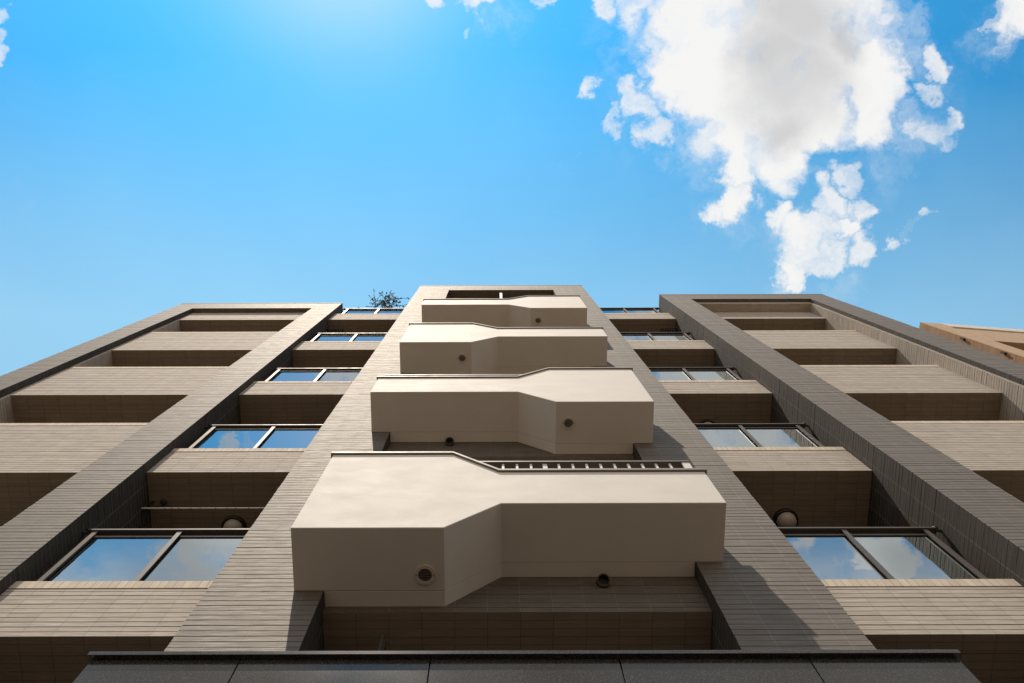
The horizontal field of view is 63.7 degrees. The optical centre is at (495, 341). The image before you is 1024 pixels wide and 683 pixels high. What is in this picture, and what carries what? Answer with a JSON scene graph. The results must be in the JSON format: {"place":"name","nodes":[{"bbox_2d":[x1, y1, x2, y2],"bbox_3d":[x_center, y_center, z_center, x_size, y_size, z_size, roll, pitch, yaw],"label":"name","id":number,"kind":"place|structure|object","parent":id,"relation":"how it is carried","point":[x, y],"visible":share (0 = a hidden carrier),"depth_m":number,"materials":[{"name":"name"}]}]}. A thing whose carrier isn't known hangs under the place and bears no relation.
{"place":"outdoors","nodes":[
{"label":"outdoors","id":0,"kind":"place"},
{"bbox_2d":[0,0,1023,375],"label":"sky","id":1,"kind":"structure","parent":0,"point":[157,156],"materials":[{"name":"blue"}]},
{"bbox_2d":[919,322,1023,364],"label":"brick building","id":2,"kind":"structure","parent":0,"point":[1007,343],"depth_m":16.10,"materials":[{"name":"brick"}]},
{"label":"pavement","id":3,"kind":"structure","parent":0,"visible":0},
{"bbox_2d":[0,285,1023,682],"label":"apartment building","id":4,"kind":"structure","parent":3,"relation":"on","point":[880,455],"depth_m":7.17,"materials":[{"name":"tile"}]},
{"bbox_2d":[160,498,167,504],"bbox_3d":[-3.481,1.682,8.637,0.072,0.033,0.072,0,-79,0],"label":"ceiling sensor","id":5,"kind":"object","parent":4,"relation":"attached to","point":[163,501],"visible":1,"depth_m":8.63,"materials":[{"name":"black plastic"}]},
{"bbox_2d":[142,501,264,508],"bbox_3d":[-2.796,1.696,8.557,1.680,0.198,0.020,0,-79,0],"label":"laundry pole","id":6,"kind":"object","parent":4,"relation":"attached to","point":[149,504],"visible":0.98,"depth_m":8.46,"materials":[{"name":"metal"}]},
{"bbox_2d":[221,515,246,527],"bbox_3d":[-2.760,1.972,8.645,0.264,0.131,0.264,0,-79,0],"label":"globe lamp","id":7,"kind":"object","parent":4,"relation":"attached to","point":[233,521],"visible":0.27,"depth_m":8.65,"materials":[{"name":"white glass"}]},
{"bbox_2d":[327,329,343,332],"bbox_3d":[-3.450,-0.169,17.860,0.350,0.255,0.250,0,-79,0],"label":"drying rack","id":8,"kind":"object","parent":4,"relation":"attached to","point":[335,330],"visible":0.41,"depth_m":17.73,"materials":[{"name":"white metal"}]},
{"bbox_2d":[366,290,408,307],"bbox_3d":[-2.739,-0.800,19.914,0.977,3.429,0.977,-39,-81,7],"label":"olive shrub","id":9,"kind":"object","parent":4,"relation":"on","point":[382,303],"visible":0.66,"depth_m":20.69,"materials":[{"name":"green plant"}]},
{"bbox_2d":[415,565,434,584],"bbox_3d":[-0.474,1.567,5.532,0.140,0.011,0.140,0,-79,0],"label":"vent cover","id":10,"kind":"object","parent":4,"relation":"attached to","point":[424,574],"visible":1,"depth_m":5.53,"materials":[{"name":"beige plastic"}]},
{"bbox_2d":[445,437,453,445],"bbox_3d":[-0.500,1.107,8.992,0.094,0.134,0.134,0,-79,0],"label":"exhaust hood","id":11,"kind":"object","parent":4,"relation":"attached to","point":[449,441],"visible":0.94,"depth_m":8.98,"materials":[{"name":"black plastic"}]},
{"bbox_2d":[457,353,466,362],"bbox_3d":[-0.477,0.236,11.746,0.140,0.011,0.140,0,-79,0],"label":"vent cover","id":12,"kind":"object","parent":4,"relation":"attached to","point":[461,357],"visible":1,"depth_m":11.75,"materials":[{"name":"beige plastic"}]},
{"bbox_2d":[534,317,541,323],"bbox_3d":[0.765,-0.377,14.832,0.140,0.011,0.140,0,-79,0],"label":"vent cover","id":13,"kind":"object","parent":4,"relation":"attached to","point":[537,320],"visible":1,"depth_m":14.83,"materials":[{"name":"beige plastic"}]},
{"bbox_2d":[562,416,574,429],"bbox_3d":[0.760,0.852,8.598,0.140,0.011,0.140,0,-79,0],"label":"vent cover","id":14,"kind":"object","parent":4,"relation":"attached to","point":[568,422],"visible":1,"depth_m":8.60,"materials":[{"name":"beige plastic"}]},
{"bbox_2d":[596,573,609,587],"bbox_3d":[0.766,1.717,5.882,0.094,0.134,0.134,0,-79,0],"label":"exhaust hood","id":15,"kind":"object","parent":4,"relation":"attached to","point":[603,578],"visible":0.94,"depth_m":5.88,"materials":[{"name":"black plastic"}]},
{"bbox_2d":[660,328,676,331],"bbox_3d":[3.730,-0.186,17.860,0.350,0.255,0.250,0,-79,0],"label":"drying rack","id":16,"kind":"object","parent":4,"relation":"attached to","point":[668,330],"visible":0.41,"depth_m":17.73,"materials":[{"name":"black metal"}]},
{"bbox_2d":[700,419,714,422],"bbox_3d":[3.023,1.249,11.726,0.264,0.131,0.264,0,-79,0],"label":"globe lamp","id":17,"kind":"object","parent":4,"relation":"attached to","point":[706,421],"visible":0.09,"depth_m":11.73,"materials":[{"name":"white plastic"}]},
{"bbox_2d":[773,508,798,526],"bbox_3d":[3.055,1.894,8.632,0.264,0.131,0.264,0,-79,0],"label":"globe lamp","id":18,"kind":"object","parent":4,"relation":"attached to","point":[785,517],"visible":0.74,"depth_m":8.61,"materials":[{"name":"white glass"}]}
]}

